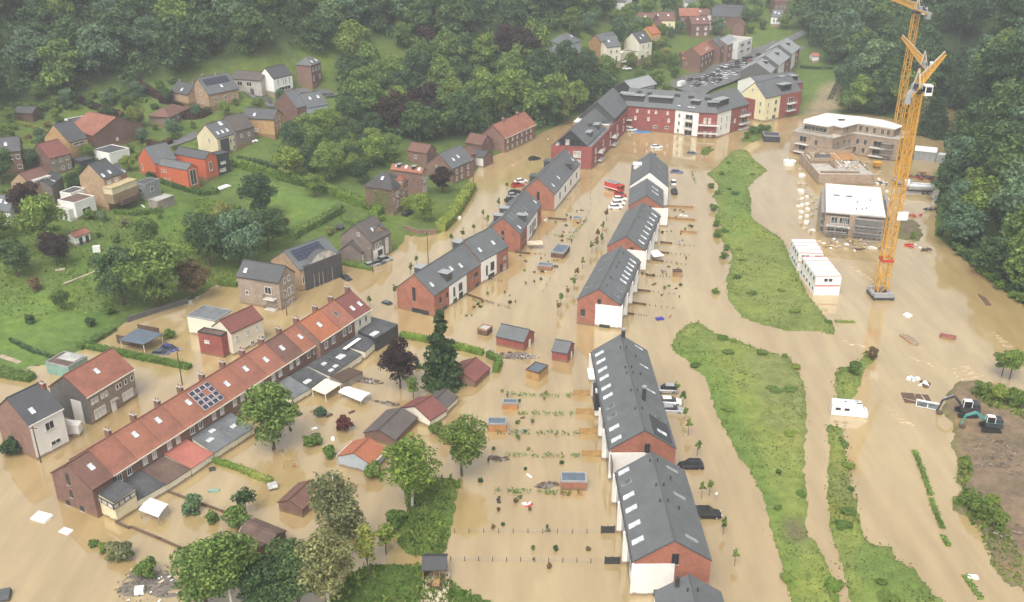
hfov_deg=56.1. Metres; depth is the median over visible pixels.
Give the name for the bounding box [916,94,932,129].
poplar tree
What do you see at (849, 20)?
forest tree
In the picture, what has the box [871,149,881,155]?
window
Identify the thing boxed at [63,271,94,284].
beam
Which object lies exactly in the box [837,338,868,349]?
foam
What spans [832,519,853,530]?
weed clump
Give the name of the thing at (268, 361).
terraced house
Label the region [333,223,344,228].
trampoline
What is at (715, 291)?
shrub
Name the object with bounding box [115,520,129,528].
garden wall
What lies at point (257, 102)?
garden tree
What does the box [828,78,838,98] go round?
hedge
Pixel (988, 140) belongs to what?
forest tree
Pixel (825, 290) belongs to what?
site container
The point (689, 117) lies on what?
window
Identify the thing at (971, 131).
forest tree
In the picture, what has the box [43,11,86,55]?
forest tree
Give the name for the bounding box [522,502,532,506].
play float
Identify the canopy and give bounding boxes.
[311,378,340,399]
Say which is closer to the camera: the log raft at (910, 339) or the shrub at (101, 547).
the shrub at (101, 547)
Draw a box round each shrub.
[0,435,21,454]
[7,123,18,129]
[8,129,15,135]
[23,134,32,138]
[24,314,34,322]
[26,277,42,291]
[37,102,48,110]
[43,121,50,126]
[48,101,59,108]
[50,95,58,102]
[54,117,63,121]
[61,101,72,107]
[69,96,76,104]
[76,93,85,100]
[81,209,96,219]
[84,100,92,107]
[84,316,95,325]
[87,539,99,548]
[88,90,97,97]
[97,210,107,221]
[97,542,105,554]
[102,303,114,314]
[104,541,119,560]
[107,87,116,92]
[109,233,120,241]
[114,541,134,561]
[117,110,124,116]
[119,217,128,225]
[129,153,137,159]
[132,556,158,578]
[149,103,158,108]
[155,80,163,88]
[160,328,175,338]
[167,76,175,83]
[170,132,177,138]
[181,493,202,515]
[190,121,195,127]
[203,509,219,523]
[220,503,251,529]
[302,435,313,446]
[310,433,322,444]
[312,406,326,417]
[322,444,336,459]
[325,226,333,234]
[335,414,354,430]
[340,523,357,536]
[363,460,381,477]
[385,509,406,529]
[428,421,442,434]
[707,183,713,188]
[709,203,719,210]
[711,288,719,293]
[713,220,719,226]
[713,229,721,237]
[719,252,728,258]
[723,244,729,250]
[744,131,749,137]
[748,126,755,132]
[756,124,764,132]
[764,124,770,131]
[847,360,862,373]
[865,345,878,357]
[910,231,916,237]
[937,227,944,234]
[951,241,960,248]
[955,245,966,254]
[958,459,973,468]
[961,493,980,507]
[963,251,973,259]
[970,497,998,518]
[973,380,991,396]
[977,267,986,274]
[983,271,990,277]
[985,493,1002,508]
[987,509,1010,529]
[988,272,1000,281]
[990,383,1009,399]
[993,280,1004,288]
[1004,283,1015,291]
[1006,387,1023,405]
[1008,290,1017,297]
[1016,292,1023,302]
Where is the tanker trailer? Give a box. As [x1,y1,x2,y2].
[904,179,933,194]
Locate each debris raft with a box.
[113,564,183,601]
[357,377,383,384]
[496,351,539,359]
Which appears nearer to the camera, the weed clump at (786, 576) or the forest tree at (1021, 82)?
the weed clump at (786, 576)
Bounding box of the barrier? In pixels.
[904,243,921,247]
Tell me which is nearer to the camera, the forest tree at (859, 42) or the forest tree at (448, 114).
the forest tree at (448, 114)
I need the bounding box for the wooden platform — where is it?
[901,392,930,402]
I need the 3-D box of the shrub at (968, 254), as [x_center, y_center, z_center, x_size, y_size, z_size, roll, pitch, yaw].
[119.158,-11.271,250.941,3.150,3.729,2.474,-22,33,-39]
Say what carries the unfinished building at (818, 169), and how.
on the ground at (54, 334)
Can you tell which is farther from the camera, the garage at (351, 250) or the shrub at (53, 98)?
the shrub at (53, 98)
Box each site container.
[790,239,815,249]
[792,242,818,252]
[794,245,819,256]
[795,259,800,270]
[796,249,823,261]
[800,266,803,277]
[801,256,827,268]
[802,270,805,281]
[804,260,831,271]
[805,274,808,285]
[806,264,834,275]
[808,278,811,290]
[809,268,837,280]
[811,282,839,294]
[812,272,841,285]
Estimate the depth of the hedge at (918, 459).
163.86 m
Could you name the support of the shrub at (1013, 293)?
on the ground at (54, 334)
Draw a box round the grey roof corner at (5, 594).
[0,587,11,601]
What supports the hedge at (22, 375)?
on the ground at (54, 334)
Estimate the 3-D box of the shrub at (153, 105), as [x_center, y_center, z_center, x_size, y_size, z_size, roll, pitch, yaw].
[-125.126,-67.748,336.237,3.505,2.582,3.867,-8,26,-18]
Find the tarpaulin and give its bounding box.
[634,130,650,132]
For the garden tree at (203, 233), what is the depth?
237.80 m
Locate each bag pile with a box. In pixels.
[906,376,919,380]
[919,380,930,387]
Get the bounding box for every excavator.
[936,394,980,418]
[959,411,1003,433]
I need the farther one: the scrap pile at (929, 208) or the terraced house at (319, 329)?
the scrap pile at (929, 208)
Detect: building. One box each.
[93,144,129,164]
[732,35,752,59]
[789,113,908,161]
[799,149,874,184]
[818,183,892,241]
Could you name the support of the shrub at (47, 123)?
on the ground at (54, 334)
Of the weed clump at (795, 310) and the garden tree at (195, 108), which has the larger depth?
the garden tree at (195, 108)
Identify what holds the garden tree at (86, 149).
on the ground at (54, 334)
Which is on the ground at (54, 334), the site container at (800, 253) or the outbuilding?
the outbuilding
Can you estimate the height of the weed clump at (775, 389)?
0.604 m
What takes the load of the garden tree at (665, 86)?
on the ground at (54, 334)
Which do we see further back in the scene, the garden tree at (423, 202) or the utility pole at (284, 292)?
the garden tree at (423, 202)
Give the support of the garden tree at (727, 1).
on the ground at (54, 334)
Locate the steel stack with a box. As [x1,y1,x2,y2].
[909,172,935,180]
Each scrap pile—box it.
[874,181,887,184]
[921,247,931,251]
[922,207,936,211]
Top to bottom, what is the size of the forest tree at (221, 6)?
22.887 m
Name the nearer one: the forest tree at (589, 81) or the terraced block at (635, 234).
the terraced block at (635, 234)
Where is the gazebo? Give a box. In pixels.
[421,554,450,601]
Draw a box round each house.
[0,135,25,173]
[0,194,20,225]
[0,380,82,459]
[10,166,53,194]
[33,139,72,173]
[38,171,64,203]
[44,119,87,157]
[47,347,137,424]
[50,450,138,520]
[57,193,96,220]
[64,116,81,121]
[67,227,90,246]
[68,427,166,507]
[74,111,142,152]
[78,158,139,210]
[96,412,191,490]
[113,163,126,178]
[121,397,213,475]
[138,142,176,177]
[146,384,235,457]
[148,104,188,126]
[158,158,199,187]
[166,371,253,446]
[174,146,218,181]
[187,305,231,334]
[192,72,239,111]
[196,119,235,153]
[205,359,249,416]
[211,150,230,174]
[211,305,264,354]
[223,112,254,150]
[226,347,310,403]
[236,259,296,311]
[244,107,282,139]
[245,336,326,394]
[261,64,292,98]
[265,326,362,388]
[270,236,342,291]
[274,89,305,121]
[282,315,361,369]
[284,304,374,359]
[295,56,321,89]
[298,90,327,115]
[302,294,360,349]
[322,285,397,350]
[339,215,390,260]
[363,171,408,215]
[373,224,391,250]
[390,163,427,194]
[407,141,436,166]
[426,145,473,183]
[463,145,475,169]
[482,111,535,152]
[548,33,581,60]
[588,31,617,64]
[603,34,621,67]
[613,0,631,9]
[615,75,656,93]
[624,30,651,58]
[637,12,657,28]
[643,25,660,46]
[652,19,661,27]
[653,11,674,36]
[676,8,699,22]
[678,51,686,69]
[681,38,713,73]
[683,0,696,7]
[685,16,709,38]
[699,8,711,19]
[707,35,723,63]
[709,20,724,32]
[711,7,739,30]
[714,4,742,17]
[718,34,736,61]
[732,18,745,35]
[739,57,775,79]
[750,47,789,72]
[763,37,800,71]
[770,0,786,14]
[770,9,783,26]
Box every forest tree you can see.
[0,0,22,20]
[0,26,51,75]
[0,65,7,94]
[15,0,62,35]
[35,38,85,89]
[41,0,74,17]
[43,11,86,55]
[73,23,123,78]
[90,0,121,23]
[94,9,135,47]
[115,0,154,29]
[128,14,160,59]
[141,12,191,74]
[151,0,188,26]
[181,9,223,56]
[183,0,214,11]
[210,0,263,19]
[230,4,275,55]
[255,0,290,18]
[294,0,325,14]
[297,9,333,46]
[316,0,346,28]
[330,0,368,20]
[330,19,369,55]
[333,50,364,77]
[340,65,377,93]
[342,19,372,56]
[350,82,384,116]
[355,41,383,66]
[362,60,388,86]
[363,0,391,27]
[374,88,406,132]
[379,53,410,87]
[382,85,407,108]
[383,0,411,24]
[388,69,418,95]
[391,21,414,50]
[397,47,433,81]
[397,100,440,141]
[400,81,441,110]
[403,1,433,28]
[405,36,435,60]
[408,25,436,58]
[410,0,443,16]
[416,78,432,87]
[425,54,455,87]
[427,93,458,137]
[429,27,466,64]
[432,0,478,32]
[435,87,445,95]
[440,75,462,92]
[448,55,469,79]
[448,87,466,101]
[449,90,483,133]
[453,32,473,61]
[463,70,498,114]
[464,0,487,21]
[466,31,499,67]
[470,65,491,79]
[474,70,494,102]
[480,0,498,12]
[487,22,519,57]
[491,65,521,114]
[492,0,527,24]
[493,53,522,75]
[496,20,518,33]
[500,69,527,104]
[501,49,524,65]
[509,35,531,57]
[510,25,543,59]
[514,77,549,116]
[518,61,552,88]
[520,0,546,16]
[523,48,550,73]
[524,18,553,57]
[538,88,563,120]
[543,52,568,76]
[543,72,573,121]
[555,40,578,69]
[561,6,580,32]
[567,80,589,111]
[571,0,594,12]
[571,70,596,91]
[573,45,597,71]
[592,54,620,81]
[593,0,602,10]
[593,70,617,93]
[822,25,851,63]
[827,8,865,35]
[833,60,868,86]
[835,88,858,112]
[836,64,871,91]
[843,45,867,68]
[845,27,871,50]
[849,73,878,112]
[853,34,872,47]
[857,39,899,85]
[860,24,902,50]
[866,86,891,115]
[871,56,912,108]
[872,0,907,25]
[878,41,917,70]
[880,7,916,28]
[890,15,916,40]
[892,70,936,117]
[904,0,946,24]
[906,23,944,44]
[907,40,952,81]
[911,38,939,55]
[912,50,957,84]
[919,4,949,29]
[930,158,966,200]
[934,136,983,179]
[937,50,961,90]
[939,179,971,211]
[940,201,992,244]
[941,0,952,12]
[941,71,981,110]
[942,0,985,43]
[942,124,958,148]
[949,65,971,84]
[952,67,994,112]
[953,102,989,135]
[953,123,981,151]
[956,39,978,68]
[958,175,1003,215]
[962,166,993,181]
[963,88,993,110]
[965,33,999,67]
[967,120,1023,177]
[971,43,1002,91]
[971,53,981,74]
[971,234,1011,272]
[974,77,1023,138]
[978,0,997,17]
[980,30,1023,83]
[980,133,1023,188]
[985,26,1017,45]
[988,158,1023,229]
[991,0,1023,28]
[991,7,1016,36]
[994,76,1023,97]
[994,106,1023,133]
[999,205,1023,247]
[1002,225,1023,291]
[1011,11,1023,48]
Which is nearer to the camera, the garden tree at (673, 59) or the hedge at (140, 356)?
the hedge at (140, 356)
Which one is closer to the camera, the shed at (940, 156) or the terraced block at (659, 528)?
the terraced block at (659, 528)
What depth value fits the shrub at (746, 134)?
359.91 m
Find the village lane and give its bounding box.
[241,88,331,106]
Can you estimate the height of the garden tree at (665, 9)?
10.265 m
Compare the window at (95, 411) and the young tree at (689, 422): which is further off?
the window at (95, 411)
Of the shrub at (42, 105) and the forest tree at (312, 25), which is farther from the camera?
the forest tree at (312, 25)
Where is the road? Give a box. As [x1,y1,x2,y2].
[681,30,807,77]
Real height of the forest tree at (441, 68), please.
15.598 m
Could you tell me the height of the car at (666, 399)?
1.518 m
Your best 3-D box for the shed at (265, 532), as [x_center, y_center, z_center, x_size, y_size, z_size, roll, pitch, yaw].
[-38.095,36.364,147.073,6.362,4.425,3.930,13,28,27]
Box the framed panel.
[916,399,939,409]
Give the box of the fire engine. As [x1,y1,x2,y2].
[604,179,624,190]
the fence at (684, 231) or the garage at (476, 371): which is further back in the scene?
the fence at (684, 231)
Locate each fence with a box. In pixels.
[450,556,603,562]
[454,528,601,533]
[466,293,498,305]
[515,251,534,253]
[548,217,569,220]
[632,302,667,307]
[638,289,674,293]
[652,259,684,264]
[666,205,693,207]
[668,217,696,220]
[680,230,697,232]
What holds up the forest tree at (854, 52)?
on the ground at (54, 334)
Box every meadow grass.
[670,149,841,601]
[699,127,945,601]
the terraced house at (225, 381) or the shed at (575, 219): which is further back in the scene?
the shed at (575, 219)
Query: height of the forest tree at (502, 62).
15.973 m
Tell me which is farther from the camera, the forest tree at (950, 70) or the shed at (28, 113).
the forest tree at (950, 70)
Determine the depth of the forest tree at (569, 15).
424.89 m
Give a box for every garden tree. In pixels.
[0,123,10,136]
[0,147,13,183]
[0,210,12,239]
[0,236,31,276]
[1,107,16,121]
[5,180,45,213]
[8,192,70,242]
[21,148,37,168]
[28,82,44,100]
[33,127,43,136]
[34,135,44,143]
[36,231,70,266]
[48,287,70,308]
[49,108,60,120]
[56,87,75,108]
[64,171,80,187]
[73,164,82,174]
[78,143,95,155]
[83,243,139,305]
[97,106,113,115]
[100,90,113,105]
[112,236,188,305]
[117,88,134,106]
[118,155,136,170]
[125,105,145,122]
[126,80,146,96]
[126,144,135,152]
[127,215,160,244]
[134,127,148,143]
[145,171,155,177]
[161,87,173,99]
[163,118,179,133]
[168,538,234,601]
[173,257,213,298]
[181,211,227,266]
[188,104,200,113]
[194,206,212,221]
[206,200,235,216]
[215,207,263,265]
[218,101,231,115]
[230,486,256,511]
[233,553,294,601]
[234,380,300,446]
[235,172,278,210]
[246,205,288,250]
[249,97,264,107]
[261,535,313,601]
[270,145,303,173]
[275,89,283,97]
[276,143,296,154]
[277,127,303,147]
[280,120,300,139]
[292,112,319,136]
[297,144,316,171]
[301,126,330,149]
[303,173,324,196]
[308,146,340,181]
[313,107,335,134]
[316,141,345,165]
[326,108,341,128]
[328,126,350,142]
[334,94,360,125]
[339,139,358,146]
[339,143,363,161]
[339,152,364,176]
[347,119,364,140]
[352,158,372,183]
[352,522,376,577]
[355,133,369,152]
[357,134,386,167]
[363,112,382,129]
[364,127,382,136]
[374,522,399,554]
[377,335,418,387]
[379,132,402,146]
[382,144,400,162]
[399,197,411,209]
[405,377,418,398]
[410,192,436,220]
[429,165,452,192]
[436,413,489,476]
[568,21,582,36]
[580,11,597,33]
[585,5,601,17]
[600,0,609,11]
[606,7,625,21]
[609,26,626,41]
[611,17,624,27]
[614,22,626,31]
[621,4,636,22]
[626,23,633,33]
[626,52,638,66]
[628,2,639,12]
[628,15,643,25]
[629,23,643,34]
[632,69,645,77]
[640,0,655,12]
[641,17,653,27]
[641,57,651,68]
[649,51,664,67]
[649,67,665,85]
[651,40,656,52]
[656,23,670,37]
[657,39,670,50]
[659,47,671,62]
[660,82,672,89]
[661,1,674,9]
[663,8,676,15]
[667,53,681,67]
[668,26,675,37]
[669,65,679,77]
[671,0,680,4]
[675,21,686,33]
[686,2,697,7]
[698,0,710,7]
[710,17,726,34]
[721,0,732,4]
[741,9,755,23]
[742,5,749,12]
[746,23,754,30]
[751,6,762,18]
[758,19,768,27]
[777,13,791,25]
[993,351,1010,375]
[998,347,1023,379]
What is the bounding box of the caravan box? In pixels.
[92,245,100,252]
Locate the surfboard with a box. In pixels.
[208,489,219,491]
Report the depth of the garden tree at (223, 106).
331.96 m
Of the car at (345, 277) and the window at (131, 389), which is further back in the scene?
the car at (345, 277)
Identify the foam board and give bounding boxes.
[30,511,53,522]
[59,527,73,534]
[903,312,912,317]
[967,574,978,578]
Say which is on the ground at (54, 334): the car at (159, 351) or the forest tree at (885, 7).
the forest tree at (885, 7)
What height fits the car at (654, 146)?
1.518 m
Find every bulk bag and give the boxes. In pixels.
[797,188,804,193]
[798,172,805,178]
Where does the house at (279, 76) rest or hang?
on the ground at (54, 334)
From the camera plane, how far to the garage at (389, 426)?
173.77 m
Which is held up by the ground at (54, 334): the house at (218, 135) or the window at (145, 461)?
the house at (218, 135)
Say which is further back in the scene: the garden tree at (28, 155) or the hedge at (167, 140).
the hedge at (167, 140)
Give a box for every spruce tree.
[420,309,466,393]
[916,97,934,136]
[921,89,943,134]
[923,97,950,139]
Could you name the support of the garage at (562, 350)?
on the ground at (54, 334)
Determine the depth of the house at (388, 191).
278.36 m
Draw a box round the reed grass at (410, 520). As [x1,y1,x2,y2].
[329,474,491,601]
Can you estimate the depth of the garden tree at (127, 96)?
331.94 m
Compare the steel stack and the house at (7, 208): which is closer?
the house at (7, 208)
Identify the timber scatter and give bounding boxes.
[815,238,872,251]
[826,159,869,168]
[854,242,884,250]
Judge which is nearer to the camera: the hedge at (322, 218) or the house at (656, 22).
the hedge at (322, 218)
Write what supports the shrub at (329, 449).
on the ground at (54, 334)
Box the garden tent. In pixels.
[139,498,169,525]
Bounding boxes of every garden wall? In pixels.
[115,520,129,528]
[126,298,187,321]
[130,525,183,548]
[167,490,224,511]
[249,88,271,103]
[403,225,436,234]
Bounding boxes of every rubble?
[966,436,1016,454]
[976,454,1020,473]
[983,521,1023,545]
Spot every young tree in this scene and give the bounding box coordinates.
[570,275,576,283]
[679,391,686,406]
[683,407,688,415]
[686,417,693,434]
[694,440,701,451]
[699,481,705,497]
[707,480,714,495]
[721,516,726,531]
[732,548,739,565]
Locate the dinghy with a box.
[939,333,955,339]
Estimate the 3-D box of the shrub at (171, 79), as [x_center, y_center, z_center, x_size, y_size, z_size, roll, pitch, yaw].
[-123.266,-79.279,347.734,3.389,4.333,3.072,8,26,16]
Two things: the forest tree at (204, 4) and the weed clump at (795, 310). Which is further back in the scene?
the forest tree at (204, 4)
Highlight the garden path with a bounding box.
[0,354,32,368]
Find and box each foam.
[833,254,873,281]
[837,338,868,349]
[952,366,983,379]
[993,332,1016,349]
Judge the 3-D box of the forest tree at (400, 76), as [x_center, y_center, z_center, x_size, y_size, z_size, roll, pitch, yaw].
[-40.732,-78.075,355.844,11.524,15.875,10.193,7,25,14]
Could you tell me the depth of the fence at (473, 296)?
229.52 m
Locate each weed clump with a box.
[690,362,701,367]
[717,335,728,340]
[721,405,735,412]
[722,348,733,354]
[746,291,756,294]
[756,349,767,355]
[768,385,783,393]
[773,504,781,510]
[780,571,794,582]
[782,429,796,436]
[783,384,797,391]
[790,363,800,368]
[791,307,801,313]
[796,489,806,497]
[823,576,845,591]
[828,593,840,601]
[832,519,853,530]
[839,506,856,515]
[840,442,848,447]
[841,461,855,468]
[875,577,887,585]
[877,588,894,601]
[887,595,900,601]
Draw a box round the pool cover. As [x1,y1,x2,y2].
[217,184,230,189]
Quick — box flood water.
[0,106,1023,601]
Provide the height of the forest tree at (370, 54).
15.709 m
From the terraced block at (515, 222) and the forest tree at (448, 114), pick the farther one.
the forest tree at (448, 114)
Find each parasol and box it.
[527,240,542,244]
[650,250,663,256]
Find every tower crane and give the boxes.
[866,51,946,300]
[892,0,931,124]
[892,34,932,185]
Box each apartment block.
[551,88,627,169]
[620,87,751,137]
[737,71,803,103]
[742,75,801,121]
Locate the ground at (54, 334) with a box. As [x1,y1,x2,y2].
[0,0,1023,601]
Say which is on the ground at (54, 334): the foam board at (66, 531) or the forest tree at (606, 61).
the forest tree at (606, 61)
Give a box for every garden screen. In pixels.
[573,389,589,395]
[576,407,593,414]
[579,427,597,433]
[582,449,601,456]
[601,525,614,532]
[604,556,620,563]
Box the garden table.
[429,579,442,589]
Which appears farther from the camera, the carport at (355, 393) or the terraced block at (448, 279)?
the terraced block at (448, 279)
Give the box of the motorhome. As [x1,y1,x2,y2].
[830,398,867,417]
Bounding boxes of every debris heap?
[371,400,400,406]
[488,455,508,461]
[533,481,558,488]
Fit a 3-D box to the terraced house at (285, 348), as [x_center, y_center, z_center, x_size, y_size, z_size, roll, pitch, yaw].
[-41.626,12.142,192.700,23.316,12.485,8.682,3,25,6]
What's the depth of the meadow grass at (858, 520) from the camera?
154.21 m
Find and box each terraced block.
[396,243,480,315]
[451,226,508,283]
[487,189,541,251]
[520,148,579,210]
[577,246,640,328]
[587,327,676,480]
[607,202,660,271]
[611,451,711,595]
[628,178,667,226]
[629,152,668,206]
[654,574,723,601]
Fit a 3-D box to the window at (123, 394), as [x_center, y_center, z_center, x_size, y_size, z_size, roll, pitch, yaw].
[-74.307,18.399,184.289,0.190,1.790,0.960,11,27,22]
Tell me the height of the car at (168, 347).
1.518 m
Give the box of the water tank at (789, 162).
[783,159,795,165]
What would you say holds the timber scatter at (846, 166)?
on the unfinished building at (818, 169)
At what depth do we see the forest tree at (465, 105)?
344.59 m
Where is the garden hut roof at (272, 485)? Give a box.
[267,481,277,489]
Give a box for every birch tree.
[186,525,261,601]
[290,526,356,601]
[304,468,370,542]
[377,432,444,506]
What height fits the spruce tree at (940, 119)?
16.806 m
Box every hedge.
[0,100,49,109]
[0,365,36,382]
[5,223,58,232]
[8,337,55,357]
[10,134,33,143]
[13,119,48,133]
[72,91,121,116]
[76,325,116,349]
[83,341,192,369]
[112,92,147,102]
[113,206,162,215]
[132,79,171,100]
[145,137,172,145]
[155,177,218,195]
[157,237,200,254]
[159,99,184,106]
[182,106,212,119]
[193,197,240,214]
[212,456,273,482]
[218,278,237,287]
[229,155,366,209]
[237,155,277,168]
[288,204,344,239]
[340,214,385,224]
[342,260,371,270]
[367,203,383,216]
[372,156,391,168]
[399,330,483,355]
[435,181,476,231]
[485,349,503,372]
[494,487,578,495]
[497,428,578,434]
[505,450,579,457]
[507,391,571,396]
[518,410,574,415]
[800,65,838,69]
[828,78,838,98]
[834,318,855,322]
[911,449,934,495]
[928,497,945,528]
[940,533,951,545]
[961,573,983,599]
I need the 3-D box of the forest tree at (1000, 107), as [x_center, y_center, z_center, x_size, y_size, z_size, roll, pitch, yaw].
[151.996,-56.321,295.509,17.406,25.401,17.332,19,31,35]
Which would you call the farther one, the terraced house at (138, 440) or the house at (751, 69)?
the house at (751, 69)
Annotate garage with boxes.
[71,155,94,170]
[277,479,315,517]
[336,437,385,471]
[339,240,363,261]
[363,407,417,445]
[401,395,447,426]
[432,388,457,413]
[458,357,490,387]
[473,148,493,167]
[495,323,534,350]
[551,338,574,362]
[621,49,647,65]
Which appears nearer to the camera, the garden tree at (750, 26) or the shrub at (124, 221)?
the shrub at (124, 221)
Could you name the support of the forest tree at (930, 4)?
on the ground at (54, 334)
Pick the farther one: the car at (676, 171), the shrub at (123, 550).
the car at (676, 171)
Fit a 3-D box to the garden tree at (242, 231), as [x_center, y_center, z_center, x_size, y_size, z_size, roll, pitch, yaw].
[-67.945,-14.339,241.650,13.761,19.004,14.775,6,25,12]
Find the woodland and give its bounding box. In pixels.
[600,0,883,36]
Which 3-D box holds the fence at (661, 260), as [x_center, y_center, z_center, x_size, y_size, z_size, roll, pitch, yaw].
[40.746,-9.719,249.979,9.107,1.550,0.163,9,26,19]
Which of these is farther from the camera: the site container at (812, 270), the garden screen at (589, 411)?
the site container at (812, 270)
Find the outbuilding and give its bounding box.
[464,132,493,151]
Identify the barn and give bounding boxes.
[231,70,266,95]
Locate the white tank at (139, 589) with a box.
[134,585,144,595]
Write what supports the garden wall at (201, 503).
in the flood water
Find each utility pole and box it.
[28,426,41,462]
[173,348,182,384]
[281,291,287,315]
[424,233,429,263]
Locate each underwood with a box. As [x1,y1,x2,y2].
[0,0,616,94]
[334,50,616,137]
[795,0,1023,292]
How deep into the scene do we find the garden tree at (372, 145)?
307.96 m
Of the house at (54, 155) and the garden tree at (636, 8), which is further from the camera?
the garden tree at (636, 8)
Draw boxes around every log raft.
[899,333,920,345]
[978,294,990,305]
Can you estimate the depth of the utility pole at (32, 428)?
165.16 m
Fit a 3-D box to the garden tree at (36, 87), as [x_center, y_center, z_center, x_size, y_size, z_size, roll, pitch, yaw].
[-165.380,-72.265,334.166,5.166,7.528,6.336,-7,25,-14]
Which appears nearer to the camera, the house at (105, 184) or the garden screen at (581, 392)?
the garden screen at (581, 392)
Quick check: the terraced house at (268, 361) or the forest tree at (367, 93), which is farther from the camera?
the forest tree at (367, 93)
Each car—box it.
[151,348,170,355]
[160,343,178,351]
[325,92,336,96]
[340,274,352,280]
[364,261,379,266]
[372,259,386,264]
[377,255,392,261]
[381,299,392,305]
[401,209,413,215]
[504,196,513,202]
[506,192,518,196]
[508,189,520,192]
[511,181,524,187]
[514,178,527,182]
[528,156,540,160]
[608,203,622,208]
[611,200,625,204]
[612,195,626,200]
[614,190,626,196]
[626,127,636,131]
[650,144,662,148]
[658,383,677,393]
[662,395,681,405]
[664,404,682,413]
[670,169,683,173]
[670,179,676,185]
[671,187,677,193]
[677,458,703,469]
[686,151,697,154]
[696,505,721,519]
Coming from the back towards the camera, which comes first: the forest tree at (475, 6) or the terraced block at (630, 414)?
the forest tree at (475, 6)
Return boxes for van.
[677,80,685,86]
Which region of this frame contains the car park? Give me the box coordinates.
[668,40,805,93]
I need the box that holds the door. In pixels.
[111,401,116,411]
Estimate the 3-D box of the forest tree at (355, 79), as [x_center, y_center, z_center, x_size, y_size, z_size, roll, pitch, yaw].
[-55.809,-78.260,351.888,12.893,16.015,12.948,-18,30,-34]
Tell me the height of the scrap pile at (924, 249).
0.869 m
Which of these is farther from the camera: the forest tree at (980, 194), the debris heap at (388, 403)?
the forest tree at (980, 194)
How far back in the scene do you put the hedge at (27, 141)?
305.55 m
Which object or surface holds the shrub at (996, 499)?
on the ground at (54, 334)
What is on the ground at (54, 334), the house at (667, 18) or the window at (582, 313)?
the house at (667, 18)
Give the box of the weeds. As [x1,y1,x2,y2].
[952,385,1023,586]
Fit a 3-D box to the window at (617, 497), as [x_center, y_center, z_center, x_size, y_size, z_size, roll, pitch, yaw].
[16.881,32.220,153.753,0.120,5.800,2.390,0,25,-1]
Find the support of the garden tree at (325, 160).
on the ground at (54, 334)
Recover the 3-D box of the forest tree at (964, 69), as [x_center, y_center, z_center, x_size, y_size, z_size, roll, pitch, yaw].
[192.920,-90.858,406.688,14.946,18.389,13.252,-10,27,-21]
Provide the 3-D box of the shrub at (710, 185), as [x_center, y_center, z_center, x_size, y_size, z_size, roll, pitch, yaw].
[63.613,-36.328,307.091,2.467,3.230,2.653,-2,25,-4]
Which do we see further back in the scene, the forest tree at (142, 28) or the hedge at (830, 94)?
the hedge at (830, 94)
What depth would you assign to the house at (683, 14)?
492.76 m
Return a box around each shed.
[14,106,42,121]
[45,351,87,375]
[147,193,174,208]
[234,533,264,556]
[238,518,286,552]
[477,323,492,335]
[487,417,506,431]
[502,398,517,409]
[526,361,547,380]
[537,262,552,270]
[551,244,569,258]
[560,472,586,490]
[572,216,580,222]
[672,269,681,276]
[762,131,779,142]
[809,53,819,62]
[914,146,937,161]
[936,152,946,162]
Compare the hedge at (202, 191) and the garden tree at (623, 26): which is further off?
the garden tree at (623, 26)
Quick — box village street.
[169,132,197,145]
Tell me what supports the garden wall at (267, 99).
on the ground at (54, 334)
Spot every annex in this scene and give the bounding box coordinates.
[56,205,74,221]
[59,186,85,197]
[137,177,161,200]
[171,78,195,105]
[197,327,229,357]
[620,51,624,65]
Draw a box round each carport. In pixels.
[116,324,162,352]
[338,386,371,406]
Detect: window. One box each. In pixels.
[44,420,55,431]
[51,437,61,446]
[65,473,70,486]
[73,140,84,145]
[94,409,99,419]
[98,407,103,416]
[102,404,106,414]
[117,473,122,480]
[122,392,126,401]
[126,390,130,399]
[126,467,132,476]
[129,388,134,396]
[142,456,148,466]
[152,450,157,460]
[167,441,172,450]
[176,435,180,444]
[189,169,197,185]
[190,426,195,435]
[198,421,203,429]
[208,161,212,171]
[212,412,216,420]
[220,407,224,415]
[233,399,236,407]
[264,286,271,294]
[385,237,388,253]
[412,287,415,301]
[412,307,428,315]
[573,151,580,157]
[580,309,584,316]
[606,447,609,471]
[610,454,612,478]
[616,490,618,509]
[621,517,623,543]
[627,550,629,576]
[644,444,649,453]
[671,554,678,565]
[684,130,691,135]
[685,114,692,120]
[685,122,692,127]
[798,145,805,150]
[799,135,806,142]
[831,216,837,223]
[839,217,845,224]
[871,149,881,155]
[873,141,882,147]
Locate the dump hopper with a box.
[872,161,881,167]
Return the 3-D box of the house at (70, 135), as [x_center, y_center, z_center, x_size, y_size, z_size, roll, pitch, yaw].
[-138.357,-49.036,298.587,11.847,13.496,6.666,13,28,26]
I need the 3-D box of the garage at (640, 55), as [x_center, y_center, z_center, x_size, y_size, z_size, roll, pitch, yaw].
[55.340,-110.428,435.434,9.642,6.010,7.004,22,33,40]
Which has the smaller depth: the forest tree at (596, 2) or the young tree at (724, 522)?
the young tree at (724, 522)

